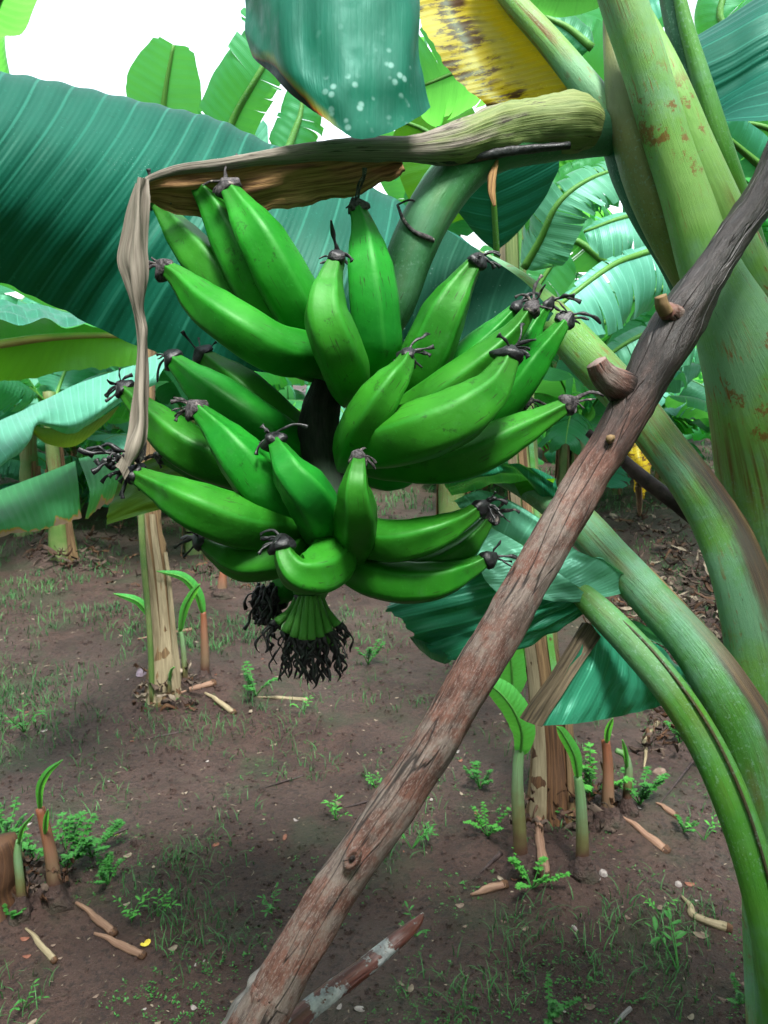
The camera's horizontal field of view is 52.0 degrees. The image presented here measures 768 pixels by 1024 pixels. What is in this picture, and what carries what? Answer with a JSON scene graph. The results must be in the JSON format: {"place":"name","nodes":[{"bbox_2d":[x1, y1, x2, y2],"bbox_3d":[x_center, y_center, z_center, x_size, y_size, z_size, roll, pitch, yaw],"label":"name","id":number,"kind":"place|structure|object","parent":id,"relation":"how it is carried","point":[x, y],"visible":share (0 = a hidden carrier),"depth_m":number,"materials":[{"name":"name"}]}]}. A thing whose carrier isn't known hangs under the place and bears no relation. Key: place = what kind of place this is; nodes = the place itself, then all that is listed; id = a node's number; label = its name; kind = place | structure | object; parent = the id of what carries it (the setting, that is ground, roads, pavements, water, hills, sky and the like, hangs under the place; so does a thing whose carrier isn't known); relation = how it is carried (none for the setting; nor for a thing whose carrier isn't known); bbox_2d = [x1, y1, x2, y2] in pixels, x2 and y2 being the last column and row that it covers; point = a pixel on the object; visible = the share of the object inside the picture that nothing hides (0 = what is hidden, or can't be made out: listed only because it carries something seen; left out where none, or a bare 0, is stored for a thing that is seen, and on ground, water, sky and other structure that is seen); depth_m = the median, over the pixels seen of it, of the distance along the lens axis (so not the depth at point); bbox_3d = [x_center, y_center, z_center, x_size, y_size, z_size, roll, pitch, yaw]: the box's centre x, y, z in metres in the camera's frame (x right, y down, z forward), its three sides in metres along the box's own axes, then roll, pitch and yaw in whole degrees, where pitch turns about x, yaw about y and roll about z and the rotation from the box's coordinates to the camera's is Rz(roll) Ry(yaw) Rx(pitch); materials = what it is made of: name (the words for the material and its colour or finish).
{"place":"outdoors","nodes":[
{"label":"outdoors","id":0,"kind":"place"},
{"bbox_2d":[4,0,696,298],"label":"sky","id":1,"kind":"structure","parent":0,"point":[93,44],"materials":[{"name":"white"}]},
{"bbox_2d":[0,450,719,767],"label":"grass","id":2,"kind":"structure","parent":0,"point":[128,630],"depth_m":4.12,"materials":[{"name":"green plant"}]},
{"bbox_2d":[0,691,738,1023],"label":"grass","id":3,"kind":"structure","parent":0,"point":[493,927],"depth_m":2.03,"materials":[{"name":"green plant"}]},
{"bbox_2d":[0,385,745,1023],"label":"ground","id":4,"kind":"structure","parent":0,"point":[60,647],"depth_m":2.45,"materials":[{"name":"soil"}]},
{"bbox_2d":[0,285,18,303],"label":"banana plant","id":5,"kind":"object","parent":4,"relation":"on","point":[9,298],"visible":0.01,"depth_m":9.11,"materials":[{"name":"green plant"}]},
{"bbox_2d":[2,903,25,918],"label":"weed","id":6,"kind":"object","parent":4,"relation":"on","point":[13,913],"visible":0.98,"depth_m":2.05,"materials":[{"name":"green plant"}]},
{"bbox_2d":[0,797,28,832],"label":"weed","id":7,"kind":"object","parent":4,"relation":"on","point":[3,822],"visible":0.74,"depth_m":2.38,"materials":[{"name":"green plant"}]},
{"bbox_2d":[0,831,29,922],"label":"banana stump","id":8,"kind":"object","parent":4,"relation":"on","point":[7,875],"visible":0.6,"depth_m":2.07,"materials":[{"name":"brown plant"}]},
{"bbox_2d":[7,814,33,926],"bbox_3d":[-0.941,0.921,2.030,0.075,0.359,0.140,-8,14,-35],"label":"banana sprout","id":9,"kind":"object","parent":4,"relation":"on","point":[22,901],"visible":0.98,"depth_m":2.07,"materials":[{"name":"plant"}]},
{"bbox_2d":[3,700,45,731],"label":"weed","id":10,"kind":"object","parent":4,"relation":"on","point":[23,724],"visible":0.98,"depth_m":3.11,"materials":[{"name":"green plant"}]},
{"bbox_2d":[10,978,48,1011],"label":"weed","id":11,"kind":"object","parent":4,"relation":"on","point":[22,1000],"visible":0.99,"depth_m":1.83,"materials":[{"name":"green plant"}]},
{"bbox_2d":[0,283,61,309],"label":"banana plant","id":12,"kind":"object","parent":4,"relation":"on","point":[35,299],"depth_m":6.65,"materials":[{"name":"green plant"}]},
{"bbox_2d":[10,823,62,860],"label":"weed","id":13,"kind":"object","parent":4,"relation":"on","point":[27,853],"visible":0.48,"depth_m":2.26,"materials":[{"name":"green plant"}]},
{"bbox_2d":[25,928,57,964],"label":"cut stalk","id":14,"kind":"object","parent":4,"relation":"on","point":[50,955],"visible":1,"depth_m":1.98,"materials":[{"name":"beige plant"}]},
{"bbox_2d":[12,839,80,897],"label":"leaf litter","id":15,"kind":"object","parent":4,"relation":"on","point":[43,886],"visible":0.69,"depth_m":2.14,"materials":[{"name":"plant"}]},
{"bbox_2d":[23,856,74,902],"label":"leaf litter","id":16,"kind":"object","parent":4,"relation":"on","point":[65,879],"visible":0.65,"depth_m":2.14,"materials":[{"name":"brown plant"}]},
{"bbox_2d":[35,759,73,914],"bbox_3d":[-0.863,0.842,2.079,0.182,0.503,0.121,4,12,17],"label":"banana sprout","id":17,"kind":"object","parent":4,"relation":"on","point":[57,895],"visible":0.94,"depth_m":2.11,"materials":[{"name":"plant"}]},
{"bbox_2d":[0,440,110,508],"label":"banana plant","id":18,"kind":"object","parent":4,"relation":"on","point":[10,468],"visible":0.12,"depth_m":7.12,"materials":[{"name":"green plant"}]},
{"bbox_2d":[0,367,123,561],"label":"banana plant","id":19,"kind":"object","parent":4,"relation":"on","point":[18,396],"visible":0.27,"depth_m":5.48,"materials":[{"name":"green plant"}]},
{"bbox_2d":[22,810,101,867],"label":"weed","id":20,"kind":"object","parent":4,"relation":"on","point":[84,846],"visible":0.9,"depth_m":2.26,"materials":[{"name":"green plant"}]},
{"bbox_2d":[14,367,112,536],"bbox_3d":[-2.843,-0.632,6.219,1.907,1.843,1.924,0,12,0],"label":"banana plant","id":21,"kind":"object","parent":4,"relation":"on","point":[30,467],"visible":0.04,"depth_m":6.29,"materials":[{"name":"green plant"}]},
{"bbox_2d":[22,525,108,570],"bbox_3d":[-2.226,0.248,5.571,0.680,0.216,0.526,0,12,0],"label":"leaf litter","id":22,"kind":"object","parent":4,"relation":"on","point":[54,552],"visible":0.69,"depth_m":5.50,"materials":[{"name":"brown plant"}]},
{"bbox_2d":[37,410,125,459],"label":"banana plant","id":23,"kind":"object","parent":4,"relation":"on","point":[72,451],"visible":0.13,"depth_m":10.15,"materials":[{"name":"green plant"}]},
{"bbox_2d":[67,818,124,856],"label":"weed","id":24,"kind":"object","parent":4,"relation":"on","point":[111,829],"visible":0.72,"depth_m":2.33,"materials":[{"name":"green plant"}]},
{"bbox_2d":[75,901,118,936],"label":"cut stalk","id":25,"kind":"object","parent":4,"relation":"on","point":[108,928],"visible":0.99,"depth_m":2.05,"materials":[{"name":"brown plant"}]},
{"bbox_2d":[94,851,123,884],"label":"weed","id":26,"kind":"object","parent":4,"relation":"on","point":[107,861],"visible":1,"depth_m":2.22,"materials":[{"name":"green plant"}]},
{"bbox_2d":[93,932,146,959],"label":"cut stalk","id":27,"kind":"object","parent":4,"relation":"on","point":[127,948],"visible":1,"depth_m":1.99,"materials":[{"name":"brown plant"}]},
{"bbox_2d":[113,593,144,613],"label":"banana sprout","id":28,"kind":"object","parent":4,"relation":"on","point":[137,601],"visible":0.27,"depth_m":3.98,"materials":[{"name":"plant"}]},
{"bbox_2d":[113,888,153,920],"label":"weed","id":29,"kind":"object","parent":4,"relation":"on","point":[133,914],"visible":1,"depth_m":2.08,"materials":[{"name":"green plant"}]},
{"bbox_2d":[77,421,197,506],"bbox_3d":[-1.840,-0.572,7.257,1.892,1.376,1.995,3,12,14],"label":"banana plant","id":30,"kind":"object","parent":4,"relation":"on","point":[119,440],"visible":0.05,"depth_m":6.58,"materials":[{"name":"green plant"}]},
{"bbox_2d":[0,0,323,706],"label":"banana plant","id":31,"kind":"object","parent":4,"relation":"on","point":[37,340],"visible":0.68,"depth_m":2.60,"materials":[{"name":"green plant"}]},
{"bbox_2d":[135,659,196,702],"bbox_3d":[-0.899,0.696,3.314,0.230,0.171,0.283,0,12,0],"label":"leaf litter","id":32,"kind":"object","parent":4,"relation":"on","point":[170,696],"visible":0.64,"depth_m":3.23,"materials":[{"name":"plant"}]},
{"bbox_2d":[130,658,201,712],"bbox_3d":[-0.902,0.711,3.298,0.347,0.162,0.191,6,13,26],"label":"leaf litter","id":33,"kind":"object","parent":4,"relation":"on","point":[165,700],"visible":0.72,"depth_m":3.26,"materials":[{"name":"plant"}]},
{"bbox_2d":[151,888,181,915],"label":"weed","id":34,"kind":"object","parent":4,"relation":"on","point":[165,898],"visible":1,"depth_m":2.10,"materials":[{"name":"green plant"}]},
{"bbox_2d":[166,667,175,708],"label":"banana sprout","id":35,"kind":"object","parent":4,"relation":"on","point":[169,689],"visible":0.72,"depth_m":3.25,"materials":[{"name":"plant"}]},
{"bbox_2d":[96,521,256,590],"bbox_3d":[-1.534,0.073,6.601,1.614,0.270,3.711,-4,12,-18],"label":"leaf litter","id":36,"kind":"object","parent":4,"relation":"on","point":[110,545],"visible":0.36,"depth_m":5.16,"materials":[{"name":"brown plant"}]},
{"bbox_2d":[55,308,310,554],"bbox_3d":[-1.302,-0.496,5.543,1.757,1.818,1.934,-6,13,-26],"label":"banana plant","id":37,"kind":"object","parent":4,"relation":"on","point":[167,388],"visible":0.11,"depth_m":5.32,"materials":[{"name":"green plant"}]},
{"bbox_2d":[157,570,216,683],"bbox_3d":[-0.818,0.504,3.338,0.228,0.555,0.115,-11,16,-43],"label":"banana sprout","id":38,"kind":"object","parent":4,"relation":"on","point":[204,672],"visible":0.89,"depth_m":3.40,"materials":[{"name":"plant"}]},
{"bbox_2d":[177,584,199,694],"bbox_3d":[-0.822,0.531,3.265,0.081,0.522,0.197,-9,15,-38],"label":"banana sprout","id":39,"kind":"object","parent":4,"relation":"on","point":[187,601],"visible":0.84,"depth_m":3.31,"materials":[{"name":"plant"}]},
{"bbox_2d":[181,679,216,692],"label":"cut stalk","id":40,"kind":"object","parent":4,"relation":"on","point":[212,682],"visible":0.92,"depth_m":3.36,"materials":[{"name":"beige plant"}]},
{"bbox_2d":[204,692,236,714],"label":"cut stalk","id":41,"kind":"object","parent":4,"relation":"on","point":[225,706],"visible":0.96,"depth_m":3.26,"materials":[{"name":"beige plant"}]},
{"bbox_2d":[209,572,234,599],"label":"banana sprout","id":42,"kind":"object","parent":4,"relation":"on","point":[221,591],"visible":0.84,"depth_m":4.79,"materials":[{"name":"plant"}]},
{"bbox_2d":[242,661,277,695],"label":"weed","id":43,"kind":"object","parent":4,"relation":"on","point":[248,680],"visible":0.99,"depth_m":3.37,"materials":[{"name":"green plant"}]},
{"bbox_2d":[257,882,281,916],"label":"weed","id":44,"kind":"object","parent":4,"relation":"on","point":[269,909],"visible":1,"depth_m":2.11,"materials":[{"name":"green plant"}]},
{"bbox_2d":[257,696,307,701],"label":"twig","id":45,"kind":"object","parent":4,"relation":"on","point":[290,698],"visible":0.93,"depth_m":3.39,"materials":[{"name":"beige wood"}]},
{"bbox_2d":[279,385,304,411],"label":"banana plant","id":46,"kind":"object","parent":4,"relation":"on","point":[289,393],"visible":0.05,"depth_m":10.53,"materials":[{"name":"green plant"}]},
{"bbox_2d":[288,385,344,420],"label":"banana plant","id":47,"kind":"object","parent":4,"relation":"on","point":[296,404],"visible":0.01,"depth_m":8.94,"materials":[{"name":"green plant"}]},
{"bbox_2d":[322,794,351,819],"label":"weed","id":48,"kind":"object","parent":4,"relation":"on","point":[333,808],"visible":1,"depth_m":2.52,"materials":[{"name":"green plant"}]},
{"bbox_2d":[287,912,423,1023],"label":"fallen branch","id":49,"kind":"object","parent":4,"relation":"on","point":[315,1004],"visible":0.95,"depth_m":0.80,"materials":[{"name":"brown wood"}]},
{"bbox_2d":[0,389,712,515],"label":"grass","id":50,"kind":"structure","parent":4,"relation":"on","point":[412,490],"depth_m":8.26,"materials":[{"name":"green plant"}]},
{"bbox_2d":[355,639,385,664],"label":"weed","id":51,"kind":"object","parent":4,"relation":"on","point":[369,651],"visible":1,"depth_m":3.72,"materials":[{"name":"green plant"}]},
{"bbox_2d":[0,511,745,1023],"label":"soil crumbs","id":52,"kind":"object","parent":4,"relation":"on","point":[262,789],"visible":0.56,"depth_m":2.36,"materials":[{"name":"brown soil"}]},
{"bbox_2d":[4,559,744,1023],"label":"seedlings","id":53,"kind":"object","parent":4,"relation":"on","point":[406,957],"visible":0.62,"depth_m":1.89,"materials":[{"name":"green plant"}]},
{"bbox_2d":[0,0,767,1023],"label":"banana plant","id":54,"kind":"object","parent":4,"relation":"on","point":[682,102],"visible":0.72,"depth_m":0.98,"materials":[{"name":"green plant"}]},
{"bbox_2d":[77,89,613,688],"bbox_3d":[0.003,-0.146,0.914,0.669,0.707,0.337,-2,12,-10],"label":"banana bunch","id":55,"kind":"object","parent":54,"relation":"hanging from","point":[275,485],"visible":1,"depth_m":0.86,"materials":[{"name":"green food"}]},
{"bbox_2d":[585,429,688,523],"bbox_3d":[0.442,-0.003,1.192,0.287,0.232,0.034,6,13,26],"label":"dark branch","id":56,"kind":"object","parent":54,"relation":"attached to","point":[648,482],"visible":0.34,"depth_m":1.19,"materials":[{"name":"brown plant"}]},
{"bbox_2d":[398,901,429,936],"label":"weed","id":57,"kind":"object","parent":4,"relation":"on","point":[411,907],"visible":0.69,"depth_m":2.01,"materials":[{"name":"green plant"}]},
{"bbox_2d":[401,821,439,848],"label":"weed","id":58,"kind":"object","parent":4,"relation":"on","point":[429,831],"visible":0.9,"depth_m":2.34,"materials":[{"name":"green plant"}]},
{"bbox_2d":[462,760,492,787],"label":"weed","id":59,"kind":"object","parent":4,"relation":"on","point":[476,772],"visible":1,"depth_m":2.64,"materials":[{"name":"green plant"}]},
{"bbox_2d":[463,801,511,835],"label":"weed","id":60,"kind":"object","parent":4,"relation":"on","point":[498,829],"visible":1,"depth_m":2.38,"materials":[{"name":"green plant"}]},
{"bbox_2d":[470,879,508,895],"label":"cut stalk","id":61,"kind":"object","parent":4,"relation":"on","point":[493,887],"visible":1,"depth_m":2.15,"materials":[{"name":"brown plant"}]},
{"bbox_2d":[479,851,502,873],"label":"twig","id":62,"kind":"object","parent":4,"relation":"on","point":[497,856],"visible":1,"depth_m":2.26,"materials":[{"name":"wood"}]},
{"bbox_2d":[221,141,767,1023],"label":"wooden prop pole","id":63,"kind":"object","parent":4,"relation":"on","point":[633,393],"visible":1,"depth_m":0.77,"materials":[{"name":"brown wood"}]},
{"bbox_2d":[500,649,526,725],"bbox_3d":[0.512,0.653,3.138,0.123,0.494,0.130,-10,16,-42],"label":"banana sprout","id":64,"kind":"object","parent":4,"relation":"on","point":[514,674],"visible":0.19,"depth_m":3.13,"materials":[{"name":"plant"}]},
{"bbox_2d":[489,678,538,880],"bbox_3d":[0.362,0.733,2.117,0.128,0.656,0.252,8,14,33],"label":"banana sprout","id":65,"kind":"object","parent":4,"relation":"on","point":[509,700],"visible":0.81,"depth_m":2.19,"materials":[{"name":"plant"}]},
{"bbox_2d":[478,426,552,489],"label":"banana plant","id":66,"kind":"object","parent":4,"relation":"on","point":[540,461],"visible":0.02,"depth_m":8.85,"materials":[{"name":"green plant"}]},
{"bbox_2d":[380,0,663,514],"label":"banana plant","id":67,"kind":"object","parent":4,"relation":"on","point":[445,502],"visible":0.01,"depth_m":4.50,"materials":[{"name":"green plant"}]},
{"bbox_2d":[508,847,571,889],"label":"weed","id":68,"kind":"object","parent":4,"relation":"on","point":[516,863],"visible":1,"depth_m":2.15,"materials":[{"name":"green plant"}]},
{"bbox_2d":[534,816,550,882],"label":"cut stalk","id":69,"kind":"object","parent":4,"relation":"on","point":[540,842],"visible":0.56,"depth_m":2.28,"materials":[{"name":"brown plant"}]},
{"bbox_2d":[542,359,558,461],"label":"banana plant","id":70,"kind":"object","parent":4,"relation":"on","point":[552,365],"visible":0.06,"depth_m":10.78,"materials":[{"name":"green plant"}]},
{"bbox_2d":[543,974,581,1023],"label":"weed","id":71,"kind":"object","parent":4,"relation":"on","point":[553,1012],"visible":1,"depth_m":1.73,"materials":[{"name":"green plant"}]},
{"bbox_2d":[510,761,619,833],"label":"leaf litter","id":72,"kind":"object","parent":4,"relation":"on","point":[592,807],"visible":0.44,"depth_m":2.36,"materials":[{"name":"plant"}]},
{"bbox_2d":[480,245,656,486],"bbox_3d":[1.620,-1.227,7.211,2.237,2.506,2.340,-8,14,-34],"label":"banana plant","id":73,"kind":"object","parent":4,"relation":"on","point":[561,463],"visible":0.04,"depth_m":7.20,"materials":[{"name":"green plant"}]},
{"bbox_2d":[393,0,751,826],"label":"banana plant","id":74,"kind":"object","parent":4,"relation":"on","point":[535,222],"visible":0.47,"depth_m":2.27,"materials":[{"name":"green plant"}]},
{"bbox_2d":[556,726,600,884],"bbox_3d":[0.534,0.792,2.129,0.118,0.519,0.192,7,13,30],"label":"banana sprout","id":75,"kind":"object","parent":4,"relation":"on","point":[581,867],"visible":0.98,"depth_m":2.18,"materials":[{"name":"plant"}]},
{"bbox_2d":[582,742,632,796],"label":"weed","id":76,"kind":"object","parent":4,"relation":"on","point":[588,787],"visible":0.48,"depth_m":2.50,"materials":[{"name":"green plant"}]},
{"bbox_2d":[592,718,625,832],"bbox_3d":[0.689,0.791,2.385,0.117,0.403,0.137,0,12,0],"label":"banana sprout","id":77,"kind":"object","parent":4,"relation":"on","point":[615,819],"visible":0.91,"depth_m":2.41,"materials":[{"name":"plant"}]},
{"bbox_2d":[534,276,700,472],"bbox_3d":[1.695,-0.935,6.399,2.090,2.269,2.067,-3,12,-15],"label":"banana plant","id":78,"kind":"object","parent":4,"relation":"on","point":[561,378],"visible":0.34,"depth_m":5.88,"materials":[{"name":"green plant"}]},
{"bbox_2d":[614,1006,632,1023],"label":"twig","id":79,"kind":"object","parent":4,"relation":"on","point":[625,1012],"visible":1,"depth_m":1.76,"materials":[{"name":"grey wood"}]},
{"bbox_2d":[543,392,704,494],"bbox_3d":[2.349,-0.657,7.645,1.580,1.149,1.665,2,12,12],"label":"banana plant","id":80,"kind":"object","parent":4,"relation":"on","point":[616,483],"visible":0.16,"depth_m":7.45,"materials":[{"name":"green plant"}]},
{"bbox_2d":[615,739,639,817],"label":"banana sprout","id":81,"kind":"object","parent":4,"relation":"on","point":[626,806],"visible":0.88,"depth_m":2.45,"materials":[{"name":"plant"}]},
{"bbox_2d":[602,766,669,804],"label":"weed","id":82,"kind":"object","parent":4,"relation":"on","point":[643,794],"visible":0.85,"depth_m":2.51,"materials":[{"name":"green plant"}]},
{"bbox_2d":[627,444,651,516],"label":"yellow leaf","id":83,"kind":"object","parent":4,"relation":"on","point":[636,455],"visible":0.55,"depth_m":2.57,"materials":[{"name":"yellow plant"}]},
{"bbox_2d":[623,816,670,853],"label":"cut stalk","id":84,"kind":"object","parent":4,"relation":"on","point":[658,843],"visible":0.92,"depth_m":2.34,"materials":[{"name":"brown plant"}]},
{"bbox_2d":[641,720,660,767],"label":"cut stalk","id":85,"kind":"object","parent":4,"relation":"on","point":[646,749],"visible":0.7,"depth_m":2.96,"materials":[{"name":"beige plant"}]},
{"bbox_2d":[582,494,722,658],"bbox_3d":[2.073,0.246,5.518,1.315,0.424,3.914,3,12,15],"label":"leaf litter","id":86,"kind":"object","parent":4,"relation":"on","point":[679,587],"visible":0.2,"depth_m":4.84,"materials":[{"name":"plant"}]},
{"bbox_2d":[628,648,684,755],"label":"leaf litter","id":87,"kind":"object","parent":4,"relation":"on","point":[634,750],"visible":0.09,"depth_m":2.97,"materials":[{"name":"plant"}]},
{"bbox_2d":[641,895,677,915],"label":"weed","id":88,"kind":"object","parent":4,"relation":"on","point":[651,904],"visible":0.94,"depth_m":2.04,"materials":[{"name":"green plant"}]},
{"bbox_2d":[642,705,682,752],"bbox_3d":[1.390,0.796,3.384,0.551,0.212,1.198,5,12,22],"label":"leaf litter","id":89,"kind":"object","parent":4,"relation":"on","point":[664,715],"visible":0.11,"depth_m":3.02,"materials":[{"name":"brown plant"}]},
{"bbox_2d":[644,909,686,972],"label":"weed","id":90,"kind":"object","parent":4,"relation":"on","point":[679,933],"visible":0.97,"depth_m":1.91,"materials":[{"name":"green plant"}]},
{"bbox_2d":[623,427,708,476],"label":"banana plant","id":91,"kind":"object","parent":4,"relation":"on","point":[697,435],"depth_m":9.30,"materials":[{"name":"green plant"}]},
{"bbox_2d":[656,802,679,818],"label":"cut stalk","id":92,"kind":"object","parent":4,"relation":"on","point":[670,811],"visible":0.84,"depth_m":2.47,"materials":[{"name":"brown plant"}]},
{"bbox_2d":[665,721,681,743],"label":"weed","id":93,"kind":"object","parent":4,"relation":"on","point":[674,731],"visible":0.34,"depth_m":3.06,"materials":[{"name":"green plant"}]},
{"bbox_2d":[656,760,693,807],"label":"twig","id":94,"kind":"object","parent":4,"relation":"on","point":[682,774],"visible":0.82,"depth_m":2.71,"materials":[{"name":"wood"}]},
{"bbox_2d":[654,371,710,484],"bbox_3d":[3.281,-0.960,8.560,2.026,1.544,2.056,-3,12,-17],"label":"banana plant","id":95,"kind":"object","parent":4,"relation":"on","point":[689,430],"visible":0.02,"depth_m":8.36,"materials":[{"name":"green plant"}]},
{"bbox_2d":[674,814,698,832],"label":"weed","id":96,"kind":"object","parent":4,"relation":"on","point":[679,818],"visible":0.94,"depth_m":2.37,"materials":[{"name":"green plant"}]},
{"bbox_2d":[665,380,710,439],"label":"banana plant","id":97,"kind":"object","parent":4,"relation":"on","point":[692,395],"visible":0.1,"depth_m":6.98,"materials":[{"name":"green plant"}]},
{"bbox_2d":[685,814,720,839],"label":"weed","id":98,"kind":"object","parent":4,"relation":"on","point":[712,823],"visible":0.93,"depth_m":2.36,"materials":[{"name":"green plant"}]},
{"bbox_2d":[681,895,732,933],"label":"cut stalk","id":99,"kind":"object","parent":4,"relation":"on","point":[721,925],"visible":0.98,"depth_m":2.03,"materials":[{"name":"beige plant"}]},
{"bbox_2d":[726,972,744,1004],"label":"weed","id":100,"kind":"object","parent":4,"relation":"on","point":[739,997],"visible":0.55,"depth_m":1.80,"materials":[{"name":"green plant"}]},
{"bbox_2d":[740,160,767,246],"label":"banana plant","id":101,"kind":"object","parent":4,"relation":"on","point":[764,226],"visible":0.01,"depth_m":4.64,"materials":[{"name":"green plant"}]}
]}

